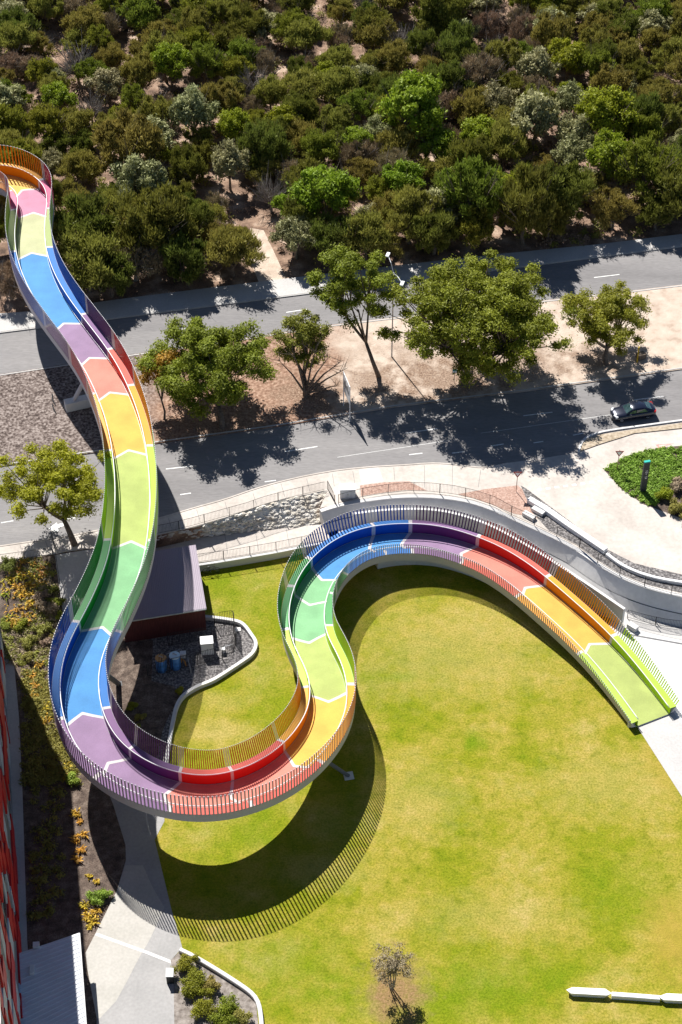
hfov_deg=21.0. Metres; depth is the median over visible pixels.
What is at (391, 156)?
dry shrub
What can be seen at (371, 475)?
pale patch
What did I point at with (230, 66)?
leafy tree
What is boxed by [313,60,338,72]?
gum tree
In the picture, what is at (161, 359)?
tree
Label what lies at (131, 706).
shrub
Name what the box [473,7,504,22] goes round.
dry shrub
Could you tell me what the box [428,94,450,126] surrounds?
dry shrub
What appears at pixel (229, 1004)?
shrub
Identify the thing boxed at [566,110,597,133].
dry shrub
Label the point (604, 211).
scrub tree
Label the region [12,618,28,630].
shrub
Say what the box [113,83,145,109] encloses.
leafy tree
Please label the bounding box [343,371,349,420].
banner sign
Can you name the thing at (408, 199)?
scrub tree
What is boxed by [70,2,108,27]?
scrub tree
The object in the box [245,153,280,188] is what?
scrub tree
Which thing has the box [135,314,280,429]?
gum tree
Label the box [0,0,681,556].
terrain
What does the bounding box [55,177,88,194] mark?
scrub tree
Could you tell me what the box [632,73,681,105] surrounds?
scrub tree
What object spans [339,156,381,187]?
scrub tree
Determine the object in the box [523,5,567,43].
banksia tree
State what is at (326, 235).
bush
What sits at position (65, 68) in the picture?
dead shrub
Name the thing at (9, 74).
scrub tree
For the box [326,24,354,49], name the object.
dry shrub
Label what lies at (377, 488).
red paving
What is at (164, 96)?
dry shrub
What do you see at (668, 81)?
scrub tree
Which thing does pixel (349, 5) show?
scrub tree
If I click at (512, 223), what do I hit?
scrub tree
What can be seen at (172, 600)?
shed
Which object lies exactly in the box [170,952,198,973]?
shrub
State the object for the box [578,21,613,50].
scrub tree
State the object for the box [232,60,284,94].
dead shrub
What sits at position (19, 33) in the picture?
scrub tree
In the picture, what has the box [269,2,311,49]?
leafy tree
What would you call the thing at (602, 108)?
gum tree
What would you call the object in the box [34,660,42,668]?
strap plant
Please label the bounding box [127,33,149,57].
scrub tree
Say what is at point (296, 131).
scrub tree
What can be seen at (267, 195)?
dead shrub
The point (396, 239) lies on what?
scrub tree
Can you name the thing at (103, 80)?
banksia tree
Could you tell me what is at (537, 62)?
banksia tree
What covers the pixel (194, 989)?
shrub
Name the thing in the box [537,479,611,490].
give way line
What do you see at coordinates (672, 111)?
scrub tree
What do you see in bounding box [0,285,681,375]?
kerb
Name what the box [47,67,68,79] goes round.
banksia tree
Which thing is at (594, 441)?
verge
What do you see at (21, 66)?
dry shrub
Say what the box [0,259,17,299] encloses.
dry shrub
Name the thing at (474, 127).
gum tree
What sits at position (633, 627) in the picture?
concrete block
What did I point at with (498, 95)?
banksia tree
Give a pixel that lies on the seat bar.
(634, 997)
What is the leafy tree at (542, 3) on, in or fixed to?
on the terrain at (264, 218)
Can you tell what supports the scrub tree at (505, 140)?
on the terrain at (264, 218)
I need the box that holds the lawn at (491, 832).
[63,524,681,1023]
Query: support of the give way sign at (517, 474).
on the red paving at (511, 496)
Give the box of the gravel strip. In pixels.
[521,486,681,592]
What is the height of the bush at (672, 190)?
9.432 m
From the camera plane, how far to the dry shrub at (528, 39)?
246.32 m
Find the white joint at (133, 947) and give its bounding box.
[95,933,170,962]
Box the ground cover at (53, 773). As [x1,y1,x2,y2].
[17,667,83,920]
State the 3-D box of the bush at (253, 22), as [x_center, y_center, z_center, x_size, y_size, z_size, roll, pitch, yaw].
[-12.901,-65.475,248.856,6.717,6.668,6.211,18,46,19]
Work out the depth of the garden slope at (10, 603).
176.15 m
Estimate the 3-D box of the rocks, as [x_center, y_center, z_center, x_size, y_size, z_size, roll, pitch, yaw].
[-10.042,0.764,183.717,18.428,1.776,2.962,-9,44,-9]
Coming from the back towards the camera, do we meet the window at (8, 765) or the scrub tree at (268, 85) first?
the scrub tree at (268, 85)
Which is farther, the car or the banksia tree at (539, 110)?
the banksia tree at (539, 110)
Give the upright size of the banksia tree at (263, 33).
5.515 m
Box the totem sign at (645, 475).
[640,460,650,491]
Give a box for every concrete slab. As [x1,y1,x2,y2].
[522,510,535,521]
[531,505,544,516]
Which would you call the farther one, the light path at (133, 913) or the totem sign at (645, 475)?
the totem sign at (645, 475)
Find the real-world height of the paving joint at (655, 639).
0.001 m
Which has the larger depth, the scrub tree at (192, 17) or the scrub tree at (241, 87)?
the scrub tree at (192, 17)
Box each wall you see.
[179,948,263,1023]
[199,541,323,571]
[319,494,681,626]
[352,508,625,625]
[527,496,607,553]
[605,552,681,584]
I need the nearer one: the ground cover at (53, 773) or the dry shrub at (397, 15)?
the ground cover at (53, 773)
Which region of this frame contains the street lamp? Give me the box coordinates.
[385,252,404,356]
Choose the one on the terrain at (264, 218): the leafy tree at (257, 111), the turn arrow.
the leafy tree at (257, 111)
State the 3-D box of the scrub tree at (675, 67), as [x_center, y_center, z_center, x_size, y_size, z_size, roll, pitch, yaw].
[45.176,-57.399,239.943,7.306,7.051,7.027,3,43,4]
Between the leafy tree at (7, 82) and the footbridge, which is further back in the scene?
the leafy tree at (7, 82)
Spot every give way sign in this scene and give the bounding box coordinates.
[514,472,521,490]
[616,450,623,468]
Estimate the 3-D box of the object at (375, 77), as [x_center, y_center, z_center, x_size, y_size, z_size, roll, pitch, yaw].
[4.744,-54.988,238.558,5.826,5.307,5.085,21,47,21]
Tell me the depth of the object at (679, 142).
222.62 m
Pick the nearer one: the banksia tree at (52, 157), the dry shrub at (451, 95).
the banksia tree at (52, 157)
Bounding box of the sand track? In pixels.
[250,228,285,281]
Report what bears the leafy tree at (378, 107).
on the terrain at (264, 218)
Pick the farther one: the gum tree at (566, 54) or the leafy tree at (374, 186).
the gum tree at (566, 54)
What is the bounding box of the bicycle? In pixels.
[202,564,219,573]
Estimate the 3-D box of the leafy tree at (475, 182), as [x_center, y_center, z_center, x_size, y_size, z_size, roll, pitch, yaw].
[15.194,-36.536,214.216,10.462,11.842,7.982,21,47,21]
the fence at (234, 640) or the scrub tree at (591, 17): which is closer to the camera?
the fence at (234, 640)
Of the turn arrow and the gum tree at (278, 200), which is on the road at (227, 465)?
the turn arrow
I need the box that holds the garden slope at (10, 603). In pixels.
[0,555,63,652]
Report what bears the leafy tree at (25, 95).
on the terrain at (264, 218)
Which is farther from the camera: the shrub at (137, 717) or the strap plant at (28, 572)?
the strap plant at (28, 572)
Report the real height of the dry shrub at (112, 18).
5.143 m
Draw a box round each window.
[3,888,6,922]
[8,765,10,791]
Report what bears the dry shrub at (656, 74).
on the terrain at (264, 218)
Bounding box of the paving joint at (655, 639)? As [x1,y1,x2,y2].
[627,633,681,644]
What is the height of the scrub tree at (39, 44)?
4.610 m
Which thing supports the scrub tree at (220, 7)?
on the terrain at (264, 218)
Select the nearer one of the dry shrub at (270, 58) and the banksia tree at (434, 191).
the banksia tree at (434, 191)
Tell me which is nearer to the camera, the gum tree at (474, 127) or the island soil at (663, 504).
the island soil at (663, 504)
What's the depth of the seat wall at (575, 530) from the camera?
181.16 m
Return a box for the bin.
[165,968,173,983]
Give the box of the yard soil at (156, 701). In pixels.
[109,637,180,757]
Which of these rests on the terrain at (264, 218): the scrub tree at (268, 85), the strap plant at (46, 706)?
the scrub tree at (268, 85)
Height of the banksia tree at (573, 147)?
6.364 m
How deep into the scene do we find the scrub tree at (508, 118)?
228.67 m
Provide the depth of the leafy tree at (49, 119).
229.17 m
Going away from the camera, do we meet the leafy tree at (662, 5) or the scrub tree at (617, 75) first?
the scrub tree at (617, 75)
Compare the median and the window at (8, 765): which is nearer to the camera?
the window at (8, 765)
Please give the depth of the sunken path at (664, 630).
175.23 m
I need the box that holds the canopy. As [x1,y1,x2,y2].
[19,933,86,1023]
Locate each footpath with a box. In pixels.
[0,234,681,332]
[0,422,681,592]
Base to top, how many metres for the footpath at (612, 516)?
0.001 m
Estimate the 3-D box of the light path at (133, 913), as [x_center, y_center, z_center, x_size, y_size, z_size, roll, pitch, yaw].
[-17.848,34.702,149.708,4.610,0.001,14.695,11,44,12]
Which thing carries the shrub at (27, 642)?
on the bed soil at (104, 859)
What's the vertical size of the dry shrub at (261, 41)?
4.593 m
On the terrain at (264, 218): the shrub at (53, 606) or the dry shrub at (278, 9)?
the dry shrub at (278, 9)
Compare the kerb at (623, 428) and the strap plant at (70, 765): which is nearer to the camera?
the strap plant at (70, 765)
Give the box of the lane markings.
[1,274,663,522]
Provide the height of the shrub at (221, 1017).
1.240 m
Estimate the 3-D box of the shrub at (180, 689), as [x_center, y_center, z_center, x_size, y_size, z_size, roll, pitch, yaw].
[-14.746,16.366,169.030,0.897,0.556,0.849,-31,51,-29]
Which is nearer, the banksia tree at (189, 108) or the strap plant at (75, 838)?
the strap plant at (75, 838)
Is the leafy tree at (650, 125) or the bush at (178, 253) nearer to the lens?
the bush at (178, 253)
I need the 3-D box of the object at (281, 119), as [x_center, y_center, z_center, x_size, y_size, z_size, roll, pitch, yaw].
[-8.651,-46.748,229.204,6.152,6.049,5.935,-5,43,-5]
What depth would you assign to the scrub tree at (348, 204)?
219.78 m
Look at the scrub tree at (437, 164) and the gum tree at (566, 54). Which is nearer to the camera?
the scrub tree at (437, 164)
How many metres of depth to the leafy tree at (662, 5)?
250.16 m
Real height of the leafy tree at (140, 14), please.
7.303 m
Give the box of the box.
[180,650,185,658]
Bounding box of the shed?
[125,545,205,642]
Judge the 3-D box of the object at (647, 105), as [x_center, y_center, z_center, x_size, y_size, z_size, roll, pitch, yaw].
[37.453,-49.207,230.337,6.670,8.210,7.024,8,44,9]
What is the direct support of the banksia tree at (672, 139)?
on the terrain at (264, 218)
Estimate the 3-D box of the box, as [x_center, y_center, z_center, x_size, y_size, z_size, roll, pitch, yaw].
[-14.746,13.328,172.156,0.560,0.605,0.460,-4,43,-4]
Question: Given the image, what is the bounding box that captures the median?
[0,285,681,466]
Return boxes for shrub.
[0,46,27,75]
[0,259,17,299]
[0,555,16,572]
[0,618,10,629]
[12,93,31,118]
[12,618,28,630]
[15,49,44,76]
[21,634,38,649]
[21,650,32,662]
[26,696,44,710]
[31,621,52,636]
[32,589,50,602]
[33,595,58,613]
[38,636,52,649]
[45,26,98,82]
[46,586,58,593]
[48,597,66,605]
[55,610,64,619]
[56,0,86,17]
[64,770,79,786]
[69,86,109,122]
[85,890,108,906]
[96,2,122,35]
[98,888,113,898]
[111,219,173,281]
[125,83,176,112]
[126,702,138,710]
[134,712,146,721]
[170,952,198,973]
[175,686,183,694]
[179,977,204,1000]
[186,963,206,995]
[190,987,220,1020]
[200,974,221,992]
[202,217,232,241]
[203,187,230,207]
[206,1004,234,1023]
[218,992,239,1023]
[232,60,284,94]
[233,1007,252,1023]
[242,93,264,110]
[247,160,290,211]
[251,35,273,50]
[253,36,281,75]
[263,0,283,11]
[266,3,288,14]
[275,148,297,189]
[282,50,317,69]
[315,97,331,129]
[325,13,355,45]
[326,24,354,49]
[335,123,381,166]
[352,0,377,8]
[372,139,419,177]
[379,17,427,53]
[383,6,403,22]
[418,40,444,62]
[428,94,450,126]
[429,121,462,143]
[437,66,476,120]
[460,45,508,87]
[471,4,508,42]
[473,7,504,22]
[478,28,509,50]
[501,58,517,77]
[504,4,530,24]
[505,1,539,42]
[517,35,544,50]
[518,72,554,93]
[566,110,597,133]
[597,173,626,200]
[651,69,676,84]
[654,126,676,156]
[654,486,673,499]
[667,497,681,519]
[670,475,681,492]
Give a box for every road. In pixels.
[0,247,681,373]
[0,370,681,544]
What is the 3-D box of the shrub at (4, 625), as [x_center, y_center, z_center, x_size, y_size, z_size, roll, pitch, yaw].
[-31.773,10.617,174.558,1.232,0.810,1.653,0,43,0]
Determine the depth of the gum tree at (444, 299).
190.20 m
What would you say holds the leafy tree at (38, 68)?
on the terrain at (264, 218)
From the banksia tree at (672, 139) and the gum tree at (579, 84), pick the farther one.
the gum tree at (579, 84)
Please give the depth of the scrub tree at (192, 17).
247.17 m
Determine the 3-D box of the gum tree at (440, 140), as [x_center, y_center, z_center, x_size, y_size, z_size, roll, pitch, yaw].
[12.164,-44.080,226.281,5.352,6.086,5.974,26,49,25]
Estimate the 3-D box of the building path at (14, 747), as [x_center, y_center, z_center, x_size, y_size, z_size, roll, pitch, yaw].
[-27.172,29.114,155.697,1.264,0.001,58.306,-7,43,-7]
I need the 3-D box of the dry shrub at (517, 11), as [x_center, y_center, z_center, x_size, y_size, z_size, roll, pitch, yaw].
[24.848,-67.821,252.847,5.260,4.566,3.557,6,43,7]
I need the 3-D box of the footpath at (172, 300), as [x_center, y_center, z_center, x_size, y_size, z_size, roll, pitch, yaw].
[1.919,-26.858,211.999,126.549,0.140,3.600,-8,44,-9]
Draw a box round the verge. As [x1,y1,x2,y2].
[580,423,681,450]
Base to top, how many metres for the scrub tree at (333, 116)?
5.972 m
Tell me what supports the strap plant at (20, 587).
on the garden slope at (10, 603)
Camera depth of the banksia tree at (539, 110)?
227.57 m
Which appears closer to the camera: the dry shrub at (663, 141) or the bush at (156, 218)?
the bush at (156, 218)
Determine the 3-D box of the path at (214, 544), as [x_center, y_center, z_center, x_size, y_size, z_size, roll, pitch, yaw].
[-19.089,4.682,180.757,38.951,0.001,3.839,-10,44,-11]
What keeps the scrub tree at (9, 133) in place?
on the terrain at (264, 218)
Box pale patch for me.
[359,468,382,483]
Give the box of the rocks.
[157,493,325,539]
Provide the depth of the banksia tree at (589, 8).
251.86 m
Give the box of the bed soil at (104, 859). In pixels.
[14,647,125,1023]
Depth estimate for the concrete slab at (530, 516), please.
182.42 m
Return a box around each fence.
[0,547,52,560]
[51,531,59,582]
[146,610,235,675]
[158,482,327,532]
[167,623,233,645]
[198,532,323,561]
[327,481,333,499]
[338,482,681,594]
[627,610,681,627]
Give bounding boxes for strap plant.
[3,604,22,613]
[9,615,19,626]
[11,583,30,593]
[17,571,34,580]
[17,589,33,597]
[21,611,35,620]
[23,690,38,697]
[30,679,41,687]
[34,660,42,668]
[37,701,50,711]
[41,712,51,724]
[63,760,72,769]
[68,834,80,843]
[69,807,81,817]
[70,855,82,863]
[74,842,86,854]
[76,818,82,825]
[76,829,89,838]
[78,900,89,909]
[81,908,96,922]
[85,913,99,925]
[85,924,92,929]
[88,908,101,917]
[92,879,99,884]
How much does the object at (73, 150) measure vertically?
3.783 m
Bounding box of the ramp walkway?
[55,549,94,635]
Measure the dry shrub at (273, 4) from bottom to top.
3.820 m
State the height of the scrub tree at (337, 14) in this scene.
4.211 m
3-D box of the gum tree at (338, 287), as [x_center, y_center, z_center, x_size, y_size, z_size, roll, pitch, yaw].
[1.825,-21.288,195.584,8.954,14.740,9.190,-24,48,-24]
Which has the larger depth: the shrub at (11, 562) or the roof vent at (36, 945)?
the shrub at (11, 562)
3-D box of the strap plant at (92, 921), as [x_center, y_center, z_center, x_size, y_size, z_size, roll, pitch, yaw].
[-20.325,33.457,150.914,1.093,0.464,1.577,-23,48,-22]
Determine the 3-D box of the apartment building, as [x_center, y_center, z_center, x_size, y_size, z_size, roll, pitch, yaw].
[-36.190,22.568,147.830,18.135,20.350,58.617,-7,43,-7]
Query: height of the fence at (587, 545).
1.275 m
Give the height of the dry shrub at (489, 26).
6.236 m
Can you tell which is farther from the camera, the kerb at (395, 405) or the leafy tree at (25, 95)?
the leafy tree at (25, 95)
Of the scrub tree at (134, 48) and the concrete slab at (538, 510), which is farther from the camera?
the scrub tree at (134, 48)
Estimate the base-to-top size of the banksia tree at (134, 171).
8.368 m
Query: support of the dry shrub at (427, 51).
on the terrain at (264, 218)
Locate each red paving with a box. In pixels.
[360,481,424,495]
[460,485,536,517]
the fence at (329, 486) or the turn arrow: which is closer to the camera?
the turn arrow
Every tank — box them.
[155,654,166,672]
[169,651,180,670]
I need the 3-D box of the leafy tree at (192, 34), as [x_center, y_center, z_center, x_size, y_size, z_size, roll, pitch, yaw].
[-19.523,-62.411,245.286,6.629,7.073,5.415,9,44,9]
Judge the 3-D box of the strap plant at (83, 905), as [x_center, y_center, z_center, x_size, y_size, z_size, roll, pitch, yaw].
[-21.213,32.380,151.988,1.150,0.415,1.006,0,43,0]
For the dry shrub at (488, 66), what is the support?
on the terrain at (264, 218)
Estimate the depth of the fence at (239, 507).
182.63 m
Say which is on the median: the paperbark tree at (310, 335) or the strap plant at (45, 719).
the paperbark tree at (310, 335)
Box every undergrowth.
[0,0,680,250]
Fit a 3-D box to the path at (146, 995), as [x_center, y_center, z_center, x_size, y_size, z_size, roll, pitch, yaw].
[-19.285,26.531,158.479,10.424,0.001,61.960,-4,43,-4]
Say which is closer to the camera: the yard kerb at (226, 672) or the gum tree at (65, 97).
the yard kerb at (226, 672)
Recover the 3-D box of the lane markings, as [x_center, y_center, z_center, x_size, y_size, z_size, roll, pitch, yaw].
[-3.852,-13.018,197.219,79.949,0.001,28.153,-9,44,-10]
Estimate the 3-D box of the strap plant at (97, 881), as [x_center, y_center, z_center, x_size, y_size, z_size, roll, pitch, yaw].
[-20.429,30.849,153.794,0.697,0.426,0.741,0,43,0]
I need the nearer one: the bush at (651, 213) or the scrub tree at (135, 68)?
the bush at (651, 213)
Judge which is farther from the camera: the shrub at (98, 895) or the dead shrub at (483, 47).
the dead shrub at (483, 47)
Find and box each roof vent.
[30,964,34,974]
[33,941,39,948]
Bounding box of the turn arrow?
[49,522,63,531]
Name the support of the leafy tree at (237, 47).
on the terrain at (264, 218)
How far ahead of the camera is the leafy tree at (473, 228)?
213.04 m
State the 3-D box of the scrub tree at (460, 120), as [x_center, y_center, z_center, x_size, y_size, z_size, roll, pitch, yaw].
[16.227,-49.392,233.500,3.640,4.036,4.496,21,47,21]
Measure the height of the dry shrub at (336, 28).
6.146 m
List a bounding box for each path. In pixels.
[4,653,27,951]
[86,865,163,1017]
[93,797,181,1023]
[155,524,336,561]
[329,525,681,639]
[638,712,681,795]
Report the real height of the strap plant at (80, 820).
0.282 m
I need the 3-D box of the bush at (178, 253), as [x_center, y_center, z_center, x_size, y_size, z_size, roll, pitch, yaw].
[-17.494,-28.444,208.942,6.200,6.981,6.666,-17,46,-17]
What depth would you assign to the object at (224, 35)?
245.37 m
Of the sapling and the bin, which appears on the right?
the sapling
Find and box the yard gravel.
[150,620,253,760]
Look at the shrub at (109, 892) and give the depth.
152.34 m
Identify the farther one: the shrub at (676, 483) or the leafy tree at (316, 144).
the leafy tree at (316, 144)
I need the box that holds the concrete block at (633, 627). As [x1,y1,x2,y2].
[627,621,638,632]
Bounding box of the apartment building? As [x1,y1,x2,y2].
[0,627,22,1023]
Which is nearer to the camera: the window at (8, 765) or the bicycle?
the window at (8, 765)
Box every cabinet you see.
[200,635,213,654]
[339,483,355,498]
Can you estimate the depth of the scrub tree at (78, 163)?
223.01 m
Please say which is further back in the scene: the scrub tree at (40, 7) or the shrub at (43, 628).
the scrub tree at (40, 7)
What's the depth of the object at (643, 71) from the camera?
239.81 m
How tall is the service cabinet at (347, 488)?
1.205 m
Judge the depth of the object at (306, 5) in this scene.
252.35 m
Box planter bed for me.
[171,953,257,1023]
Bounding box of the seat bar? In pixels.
[611,992,659,1002]
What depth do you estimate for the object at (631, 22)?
246.69 m
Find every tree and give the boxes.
[0,0,29,22]
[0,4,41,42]
[0,20,43,55]
[0,67,16,80]
[0,73,20,87]
[0,77,25,108]
[0,99,30,137]
[0,119,43,169]
[0,125,44,162]
[0,159,24,208]
[0,200,5,242]
[0,438,111,546]
[11,85,35,104]
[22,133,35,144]
[23,30,55,55]
[24,0,65,29]
[25,56,58,83]
[25,94,70,137]
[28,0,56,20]
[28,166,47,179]
[34,71,70,101]
[34,145,62,179]
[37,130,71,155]
[40,80,79,109]
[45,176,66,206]
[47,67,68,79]
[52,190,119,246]
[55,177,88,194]
[55,225,127,293]
[56,147,106,186]
[56,185,97,212]
[59,1,104,38]
[59,27,89,57]
[61,98,106,136]
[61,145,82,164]
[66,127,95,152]
[67,56,109,88]
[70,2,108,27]
[83,22,113,51]
[83,65,123,103]
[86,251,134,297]
[90,100,166,171]
[92,40,131,68]
[93,0,121,12]
[95,109,133,139]
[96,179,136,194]
[100,188,134,220]
[108,101,136,116]
[109,151,171,196]
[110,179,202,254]
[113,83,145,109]
[115,0,163,35]
[118,46,163,88]
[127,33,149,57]
[134,94,173,125]
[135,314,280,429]
[135,347,179,419]
[141,18,178,39]
[141,24,188,81]
[143,129,179,163]
[147,112,178,159]
[150,41,193,94]
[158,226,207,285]
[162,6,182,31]
[166,82,221,135]
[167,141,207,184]
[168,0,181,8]
[172,0,220,26]
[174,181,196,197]
[175,11,216,49]
[176,4,210,33]
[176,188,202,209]
[179,125,217,149]
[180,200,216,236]
[184,39,226,86]
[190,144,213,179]
[198,71,241,115]
[198,216,249,251]
[199,201,228,225]
[201,225,268,276]
[207,0,241,25]
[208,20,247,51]
[211,137,250,190]
[213,51,257,78]
[214,105,251,144]
[219,74,247,99]
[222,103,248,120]
[224,34,265,64]
[225,0,258,10]
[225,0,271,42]
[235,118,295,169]
[240,98,275,130]
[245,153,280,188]
[248,8,281,38]
[249,72,287,112]
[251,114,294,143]
[263,104,302,128]
[266,209,316,258]
[267,308,349,397]
[268,192,293,217]
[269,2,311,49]
[274,66,328,100]
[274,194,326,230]
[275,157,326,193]
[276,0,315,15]
[277,115,320,156]
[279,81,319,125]
[282,11,336,54]
[285,152,361,223]
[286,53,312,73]
[289,150,321,166]
[298,116,349,162]
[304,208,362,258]
[304,242,399,377]
[312,38,356,68]
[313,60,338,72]
[314,59,365,106]
[314,103,354,135]
[325,0,351,27]
[326,0,355,24]
[326,175,362,213]
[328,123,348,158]
[331,207,394,260]
[336,87,379,126]
[339,121,373,150]
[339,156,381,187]
[342,57,379,89]
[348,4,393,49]
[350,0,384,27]
[351,16,400,52]
[353,203,377,215]
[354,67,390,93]
[358,49,391,70]
[359,113,393,138]
[362,220,404,259]
[364,173,399,199]
[368,188,407,223]
[368,248,583,388]
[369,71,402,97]
[371,93,406,128]
[373,31,415,72]
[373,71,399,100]
[373,123,430,160]
[374,0,419,21]
[374,68,447,147]
[380,158,428,191]
[380,183,449,244]
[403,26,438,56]
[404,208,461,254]
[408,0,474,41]
[413,47,446,74]
[414,18,444,39]
[416,146,455,182]
[417,125,457,158]
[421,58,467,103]
[424,186,461,226]
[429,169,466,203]
[431,152,505,217]
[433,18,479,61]
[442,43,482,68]
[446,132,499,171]
[448,79,496,122]
[449,18,481,39]
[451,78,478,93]
[453,203,495,248]
[457,108,475,130]
[457,113,494,142]
[468,0,505,14]
[476,78,519,114]
[483,22,522,69]
[486,105,524,131]
[486,117,529,171]
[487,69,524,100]
[492,112,524,132]
[493,180,527,230]
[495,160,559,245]
[495,169,517,223]
[505,77,576,149]
[507,0,537,12]
[508,39,533,66]
[511,45,563,81]
[515,81,558,128]
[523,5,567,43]
[529,152,561,169]
[530,0,569,9]
[530,3,558,17]
[530,6,577,64]
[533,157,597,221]
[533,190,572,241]
[545,36,584,81]
[549,130,597,165]
[551,77,587,116]
[553,109,596,151]
[555,81,586,92]
[557,279,652,365]
[558,0,597,24]
[572,80,639,134]
[573,42,627,78]
[576,1,601,21]
[577,10,613,33]
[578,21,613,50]
[578,166,597,172]
[583,169,614,205]
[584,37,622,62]
[584,127,633,184]
[588,56,635,94]
[590,186,641,230]
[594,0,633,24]
[600,0,633,12]
[605,133,681,207]
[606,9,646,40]
[607,25,629,44]
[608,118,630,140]
[611,34,646,66]
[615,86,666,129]
[622,73,637,93]
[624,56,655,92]
[626,108,675,143]
[630,0,679,23]
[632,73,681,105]
[635,8,673,38]
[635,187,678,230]
[637,22,670,53]
[641,79,673,91]
[650,35,681,76]
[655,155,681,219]
[657,99,681,135]
[661,48,681,84]
[666,134,681,150]
[667,0,681,21]
[669,7,681,37]
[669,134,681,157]
[673,124,681,138]
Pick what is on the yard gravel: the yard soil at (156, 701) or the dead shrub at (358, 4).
the yard soil at (156, 701)
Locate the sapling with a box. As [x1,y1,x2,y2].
[370,942,416,990]
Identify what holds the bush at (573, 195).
on the terrain at (264, 218)
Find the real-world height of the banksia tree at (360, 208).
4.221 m
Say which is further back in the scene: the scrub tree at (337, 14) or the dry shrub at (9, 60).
the scrub tree at (337, 14)
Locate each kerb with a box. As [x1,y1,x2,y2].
[0,245,681,331]
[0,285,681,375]
[0,462,508,546]
[10,367,681,463]
[165,615,257,762]
[578,419,681,452]
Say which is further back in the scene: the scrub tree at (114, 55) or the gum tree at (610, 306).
the scrub tree at (114, 55)
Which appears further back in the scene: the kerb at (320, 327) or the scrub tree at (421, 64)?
the scrub tree at (421, 64)
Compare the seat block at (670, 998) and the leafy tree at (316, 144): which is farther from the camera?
the leafy tree at (316, 144)
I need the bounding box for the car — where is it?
[610,401,655,422]
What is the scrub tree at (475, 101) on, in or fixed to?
on the terrain at (264, 218)
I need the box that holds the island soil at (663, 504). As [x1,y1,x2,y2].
[606,446,681,518]
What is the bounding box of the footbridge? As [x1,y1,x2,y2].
[0,145,678,821]
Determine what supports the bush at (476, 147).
on the terrain at (264, 218)
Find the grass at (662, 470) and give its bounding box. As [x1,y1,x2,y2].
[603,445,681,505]
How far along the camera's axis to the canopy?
142.96 m
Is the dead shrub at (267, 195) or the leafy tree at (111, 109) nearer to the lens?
the dead shrub at (267, 195)
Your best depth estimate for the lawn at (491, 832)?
157.26 m
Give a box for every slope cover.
[0,556,61,665]
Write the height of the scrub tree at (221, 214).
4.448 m
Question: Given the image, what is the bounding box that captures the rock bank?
[0,491,326,563]
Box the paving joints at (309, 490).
[20,465,480,555]
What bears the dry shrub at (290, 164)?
on the terrain at (264, 218)
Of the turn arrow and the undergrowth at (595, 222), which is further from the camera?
the undergrowth at (595, 222)
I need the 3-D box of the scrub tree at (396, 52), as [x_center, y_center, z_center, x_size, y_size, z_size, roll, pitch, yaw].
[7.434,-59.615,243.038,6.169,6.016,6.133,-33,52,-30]
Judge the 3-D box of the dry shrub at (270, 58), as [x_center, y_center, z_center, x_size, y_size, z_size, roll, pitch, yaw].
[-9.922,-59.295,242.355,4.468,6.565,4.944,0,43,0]
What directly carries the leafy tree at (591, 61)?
on the terrain at (264, 218)
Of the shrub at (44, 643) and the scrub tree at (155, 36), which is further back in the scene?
the scrub tree at (155, 36)
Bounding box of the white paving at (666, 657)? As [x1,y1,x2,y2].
[609,620,681,722]
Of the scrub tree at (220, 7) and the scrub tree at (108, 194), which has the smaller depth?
the scrub tree at (108, 194)
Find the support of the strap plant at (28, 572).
on the garden slope at (10, 603)
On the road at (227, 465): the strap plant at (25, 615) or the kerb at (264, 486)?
the kerb at (264, 486)
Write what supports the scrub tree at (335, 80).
on the terrain at (264, 218)
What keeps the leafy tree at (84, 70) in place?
on the terrain at (264, 218)
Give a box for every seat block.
[567,987,611,997]
[659,993,681,1003]
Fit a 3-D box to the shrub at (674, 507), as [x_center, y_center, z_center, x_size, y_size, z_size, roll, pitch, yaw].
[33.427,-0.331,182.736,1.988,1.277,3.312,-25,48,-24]

